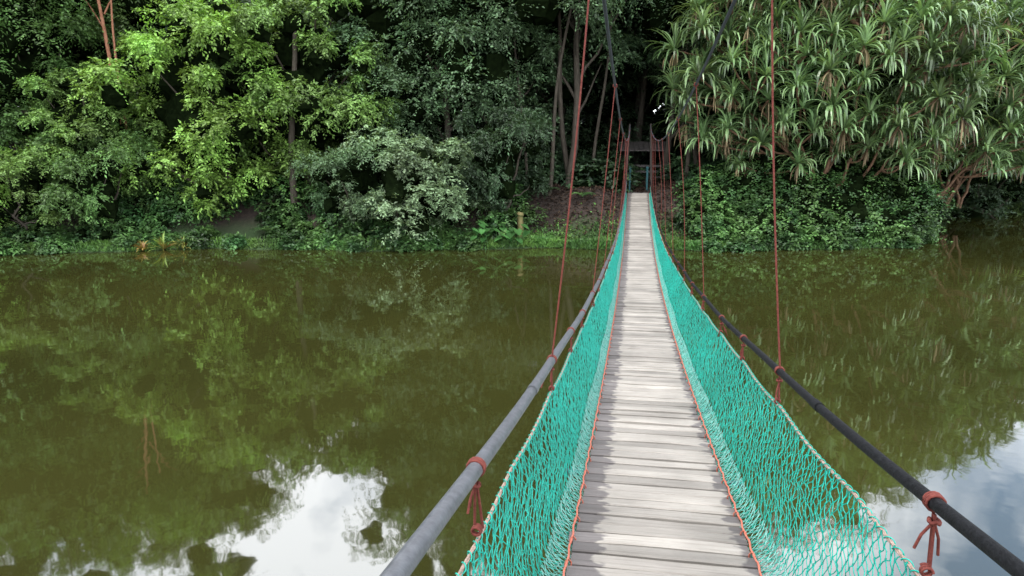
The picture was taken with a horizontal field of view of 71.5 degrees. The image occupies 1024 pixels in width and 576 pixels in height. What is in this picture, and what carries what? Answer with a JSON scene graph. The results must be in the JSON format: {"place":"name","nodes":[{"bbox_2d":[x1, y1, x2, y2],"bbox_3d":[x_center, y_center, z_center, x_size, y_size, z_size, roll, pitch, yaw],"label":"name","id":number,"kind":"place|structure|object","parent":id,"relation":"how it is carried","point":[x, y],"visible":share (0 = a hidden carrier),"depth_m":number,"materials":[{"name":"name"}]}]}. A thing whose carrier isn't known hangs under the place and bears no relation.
{"place":"outdoors","nodes":[
{"label":"outdoors","id":0,"kind":"place"},
{"bbox_2d":[0,121,1022,254],"bbox_3d":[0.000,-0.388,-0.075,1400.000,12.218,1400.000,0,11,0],"label":"ground","id":1,"kind":"structure","parent":0,"point":[243,222],"depth_m":31.74,"materials":[{"name":"brown soil"}]},
{"bbox_2d":[0,56,18,133],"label":"broadleaf tree","id":2,"kind":"object","parent":1,"relation":"on","point":[3,95],"visible":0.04,"depth_m":32.85,"materials":[{"name":"green plant"}]},
{"bbox_2d":[0,146,27,227],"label":"broadleaf tree","id":3,"kind":"object","parent":1,"relation":"on","point":[9,152],"visible":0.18,"depth_m":28.47,"materials":[{"name":"green plant"}]},
{"bbox_2d":[0,146,73,234],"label":"overhanging tree","id":4,"kind":"object","parent":1,"relation":"on","point":[27,184],"visible":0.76,"depth_m":28.43,"materials":[{"name":"green plant"}]},
{"bbox_2d":[0,0,141,155],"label":"broadleaf tree","id":5,"kind":"object","parent":1,"relation":"on","point":[41,38],"visible":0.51,"depth_m":30.20,"materials":[{"name":"green plant"}]},
{"bbox_2d":[9,0,144,106],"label":"broadleaf tree","id":6,"kind":"object","parent":1,"relation":"on","point":[78,56],"visible":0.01,"depth_m":34.61,"materials":[{"name":"green plant"}]},
{"bbox_2d":[12,59,168,198],"bbox_3d":[-18.219,-6.355,30.672,6.026,6.952,6.404,-9,14,-39],"label":"broadleaf tree","id":7,"kind":"object","parent":1,"relation":"on","point":[65,122],"visible":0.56,"depth_m":29.37,"materials":[{"name":"green plant"}]},
{"bbox_2d":[27,119,163,235],"bbox_3d":[-17.102,-4.339,29.578,5.063,5.365,4.998,-1,11,-7],"label":"overhanging tree","id":8,"kind":"object","parent":1,"relation":"on","point":[86,186],"visible":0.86,"depth_m":28.62,"materials":[{"name":"green plant"}]},
{"bbox_2d":[87,0,128,134],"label":"slender tree","id":9,"kind":"object","parent":1,"relation":"on","point":[102,22],"visible":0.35,"depth_m":30.71,"materials":[{"name":"brown plant"}]},
{"bbox_2d":[131,240,153,251],"bbox_3d":[-15.038,-1.743,29.009,0.901,0.482,0.874,0,11,0],"label":"bromeliad","id":10,"kind":"object","parent":1,"relation":"on","point":[141,246],"visible":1,"depth_m":29.03,"materials":[{"name":"orange plant"}]},
{"bbox_2d":[71,0,241,148],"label":"broadleaf tree","id":11,"kind":"object","parent":1,"relation":"on","point":[124,38],"visible":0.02,"depth_m":34.69,"materials":[{"name":"green plant"}]},
{"bbox_2d":[74,0,249,151],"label":"broadleaf tree","id":12,"kind":"object","parent":1,"relation":"on","point":[129,23],"visible":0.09,"depth_m":32.57,"materials":[{"name":"green plant"}]},
{"bbox_2d":[149,231,176,250],"bbox_3d":[-14.389,-1.924,29.305,1.278,0.815,1.304,0,11,0],"label":"bromeliad","id":13,"kind":"object","parent":1,"relation":"on","point":[161,244],"visible":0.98,"depth_m":29.29,"materials":[{"name":"green plant"}]},
{"bbox_2d":[173,236,191,249],"bbox_3d":[-13.690,-1.883,29.607,0.991,0.630,0.981,-5,12,-22],"label":"bromeliad","id":14,"kind":"object","parent":1,"relation":"on","point":[183,244],"visible":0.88,"depth_m":29.62,"materials":[{"name":"green plant"}]},
{"bbox_2d":[62,0,320,221],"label":"broadleaf tree","id":15,"kind":"object","parent":1,"relation":"on","point":[197,110],"visible":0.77,"depth_m":29.58,"materials":[{"name":"green plant"}]},
{"bbox_2d":[82,0,359,178],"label":"broadleaf tree","id":16,"kind":"object","parent":1,"relation":"on","point":[209,4],"visible":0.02,"depth_m":34.29,"materials":[{"name":"green plant"}]},
{"bbox_2d":[250,226,281,232],"bbox_3d":[-10.385,-2.496,30.601,1.662,0.280,1.691,0,11,0],"label":"fern plant","id":17,"kind":"object","parent":1,"relation":"on","point":[263,229],"visible":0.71,"depth_m":30.14,"materials":[{"name":"green plant"}]},
{"bbox_2d":[205,0,411,188],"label":"broadleaf tree","id":18,"kind":"object","parent":1,"relation":"on","point":[319,52],"visible":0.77,"depth_m":30.70,"materials":[{"name":"green plant"}]},
{"bbox_2d":[284,137,392,226],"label":"overhanging tree","id":19,"kind":"object","parent":1,"relation":"on","point":[340,179],"visible":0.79,"depth_m":29.36,"materials":[{"name":"green plant"}]},
{"bbox_2d":[252,2,442,153],"bbox_3d":[-9.349,-10.848,38.595,12.394,13.455,11.663,-8,14,-36],"label":"broadleaf tree","id":20,"kind":"object","parent":1,"relation":"on","point":[334,76],"visible":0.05,"depth_m":35.68,"materials":[{"name":"green plant"}]},
{"bbox_2d":[301,0,484,180],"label":"broadleaf tree","id":21,"kind":"object","parent":1,"relation":"on","point":[367,20],"visible":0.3,"depth_m":32.01,"materials":[{"name":"green plant"}]},
{"bbox_2d":[336,125,493,248],"bbox_3d":[-4.204,-4.215,30.256,6.188,5.365,6.108,10,15,41],"label":"overhanging tree","id":22,"kind":"object","parent":1,"relation":"on","point":[417,181],"visible":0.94,"depth_m":28.79,"materials":[{"name":"green plant"}]},
{"bbox_2d":[394,88,475,143],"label":"broadleaf tree","id":23,"kind":"object","parent":1,"relation":"on","point":[454,135],"depth_m":37.56,"materials":[{"name":"green plant"}]},
{"bbox_2d":[1,142,879,193],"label":"forest understory","id":24,"kind":"object","parent":1,"relation":"on","point":[587,171],"visible":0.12,"depth_m":34.42,"materials":[{"name":"green plant"}]},
{"bbox_2d":[358,0,554,156],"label":"broadleaf tree","id":25,"kind":"object","parent":1,"relation":"on","point":[496,64],"visible":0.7,"depth_m":31.21,"materials":[{"name":"green plant"}]},
{"bbox_2d":[6,202,955,254],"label":"bank grass","id":26,"kind":"structure","parent":1,"relation":"on","point":[550,241],"depth_m":29.72,"materials":[{"name":"green plant"}]},
{"bbox_2d":[470,220,529,248],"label":"taro plants","id":27,"kind":"object","parent":1,"relation":"on","point":[508,235],"visible":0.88,"depth_m":29.68,"materials":[{"name":"green plant"}]},
{"bbox_2d":[288,3,718,203],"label":"tree trunks","id":28,"kind":"object","parent":1,"relation":"on","point":[557,94],"visible":0.53,"depth_m":32.99,"materials":[{"name":"brown plant"}]},
{"bbox_2d":[452,95,557,218],"bbox_3d":[-0.370,-5.433,30.967,4.782,5.853,4.720,4,12,21],"label":"overhanging tree","id":29,"kind":"object","parent":1,"relation":"on","point":[496,145],"visible":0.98,"depth_m":30.26,"materials":[{"name":"green plant"}]},
{"bbox_2d":[0,134,1020,255],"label":"shoreline undergrowth","id":30,"kind":"object","parent":1,"relation":"on","point":[856,202],"visible":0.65,"depth_m":30.41,"materials":[{"name":"green plant"}]},
{"bbox_2d":[863,226,904,231],"bbox_3d":[15.792,-2.514,30.502,1.844,0.307,1.824,0,11,0],"label":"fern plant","id":31,"kind":"object","parent":30,"relation":"on","point":[880,228],"visible":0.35,"depth_m":29.84,"materials":[{"name":"green plant"}]},
{"bbox_2d":[396,0,625,161],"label":"broadleaf tree","id":32,"kind":"object","parent":1,"relation":"on","point":[531,49],"visible":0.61,"depth_m":32.20,"materials":[{"name":"green plant"}]},
{"bbox_2d":[0,17,1023,211],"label":"background forest","id":33,"kind":"object","parent":1,"relation":"on","point":[640,103],"visible":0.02,"depth_m":44.11,"materials":[{"name":"green plant"}]},
{"bbox_2d":[434,24,601,157],"bbox_3d":[-1.401,-14.696,37.874,12.238,20.854,11.373,9,14,37],"label":"broadleaf tree","id":34,"kind":"object","parent":1,"relation":"on","point":[566,60],"visible":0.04,"depth_m":36.29,"materials":[{"name":"green plant"}]},
{"bbox_2d":[517,212,523,236],"bbox_3d":[0.350,-2.610,31.071,0.310,1.446,0.315,-4,12,-22],"label":"wooden post","id":35,"kind":"object","parent":1,"relation":"in","point":[520,222],"visible":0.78,"depth_m":30.92,"materials":[{"name":"beige wood"}]},
{"bbox_2d":[472,0,659,187],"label":"broadleaf tree","id":36,"kind":"object","parent":1,"relation":"on","point":[540,15],"visible":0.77,"depth_m":32.05,"materials":[{"name":"green plant"}]},
{"bbox_2d":[513,8,643,165],"bbox_3d":[2.420,-14.598,38.959,11.987,20.151,12.022,6,13,30],"label":"broadleaf tree","id":37,"kind":"object","parent":1,"relation":"on","point":[602,141],"visible":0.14,"depth_m":38.82,"materials":[{"name":"green plant"}]},
{"bbox_2d":[572,192,595,195],"bbox_3d":[3.202,-4.232,32.138,1.196,0.200,1.199,0,11,0],"label":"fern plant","id":38,"kind":"object","parent":1,"relation":"on","point":[585,193],"visible":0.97,"depth_m":32.01,"materials":[{"name":"green plant"}]},
{"bbox_2d":[556,24,633,152],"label":"broadleaf tree","id":39,"kind":"object","parent":1,"relation":"on","point":[610,90],"visible":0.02,"depth_m":44.08,"materials":[{"name":"green plant"}]},
{"bbox_2d":[455,176,738,240],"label":"leaf litter","id":40,"kind":"object","parent":1,"relation":"on","point":[658,183],"visible":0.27,"depth_m":32.47,"materials":[{"name":"brown plant"}]},
{"bbox_2d":[549,18,696,163],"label":"broadleaf tree","id":41,"kind":"object","parent":1,"relation":"on","point":[591,108],"visible":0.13,"depth_m":41.95,"materials":[{"name":"green plant"}]},
{"bbox_2d":[617,141,665,177],"bbox_3d":[7.088,-6.628,38.816,2.585,2.690,3.000,1,11,6],"label":"wooden shelter","id":42,"kind":"object","parent":1,"relation":"on","point":[636,146],"visible":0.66,"depth_m":37.81,"materials":[{"name":"grey wood"}]},
{"bbox_2d":[612,70,688,164],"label":"broadleaf tree","id":43,"kind":"object","parent":1,"relation":"on","point":[649,125],"visible":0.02,"depth_m":44.85,"materials":[{"name":"green plant"}]},
{"bbox_2d":[579,0,737,175],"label":"broadleaf tree","id":44,"kind":"object","parent":1,"relation":"on","point":[647,19],"visible":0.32,"depth_m":34.99,"materials":[{"name":"green plant"}]},
{"bbox_2d":[379,0,1023,575],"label":"suspension bridge","id":45,"kind":"structure","parent":1,"relation":"on","point":[655,486],"depth_m":4.37,"materials":[{"name":"grey wood"}]},
{"bbox_2d":[611,4,840,164],"bbox_3d":[11.900,-15.173,37.935,12.821,21.847,11.915,5,12,23],"label":"broadleaf tree","id":46,"kind":"object","parent":1,"relation":"on","point":[676,145],"visible":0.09,"depth_m":39.09,"materials":[{"name":"green plant"}]},
{"bbox_2d":[711,205,755,210],"bbox_3d":[9.580,-3.479,31.110,2.152,0.361,2.177,0,11,0],"label":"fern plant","id":47,"kind":"object","parent":1,"relation":"on","point":[742,206],"visible":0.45,"depth_m":30.52,"materials":[{"name":"green plant"}]},
{"bbox_2d":[668,0,837,167],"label":"broadleaf tree","id":48,"kind":"object","parent":1,"relation":"on","point":[707,110],"visible":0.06,"depth_m":34.42,"materials":[{"name":"green plant"}]},
{"bbox_2d":[781,227,813,233],"bbox_3d":[12.005,-2.396,29.900,1.682,0.280,1.588,0,11,0],"label":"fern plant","id":49,"kind":"object","parent":1,"relation":"on","point":[800,231],"visible":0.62,"depth_m":29.37,"materials":[{"name":"green plant"}]},
{"bbox_2d":[733,0,886,153],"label":"broadleaf tree","id":50,"kind":"object","parent":1,"relation":"on","point":[803,134],"visible":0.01,"depth_m":39.10,"materials":[{"name":"green plant"}]},
{"bbox_2d":[644,0,1021,204],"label":"pandanus tree","id":51,"kind":"object","parent":1,"relation":"on","point":[827,89],"visible":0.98,"depth_m":29.48,"materials":[{"name":"green plant"}]},
{"bbox_2d":[781,0,960,170],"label":"broadleaf tree","id":52,"kind":"object","parent":1,"relation":"on","point":[875,140],"visible":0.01,"depth_m":41.20,"materials":[{"name":"green plant"}]},
{"bbox_2d":[808,0,1023,199],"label":"pandanus tree","id":53,"kind":"object","parent":1,"relation":"on","point":[996,152],"visible":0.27,"depth_m":32.50,"materials":[{"name":"green plant"}]},
{"bbox_2d":[852,0,1023,218],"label":"broadleaf tree","id":54,"kind":"object","parent":1,"relation":"on","point":[967,212],"visible":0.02,"depth_m":42.74,"materials":[{"name":"green plant"}]},
{"bbox_2d":[866,28,1023,207],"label":"pandanus tree","id":55,"kind":"object","parent":1,"relation":"on","point":[956,184],"visible":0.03,"depth_m":40.10,"materials":[{"name":"green plant"}]},
{"bbox_2d":[936,5,1023,217],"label":"broadleaf tree","id":56,"kind":"object","parent":1,"relation":"on","point":[996,193],"visible":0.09,"depth_m":44.48,"materials":[{"name":"green plant"}]},
{"bbox_2d":[987,177,1023,214],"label":"broadleaf tree","id":57,"kind":"object","parent":1,"relation":"on","point":[1018,210],"visible":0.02,"depth_m":47.22,"materials":[{"name":"green plant"}]},
{"bbox_2d":[0,208,1023,575],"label":"lake water","id":58,"kind":"structure","parent":0,"point":[246,412],"depth_m":12.06,"materials":[{"name":"green liquid"}]}
]}

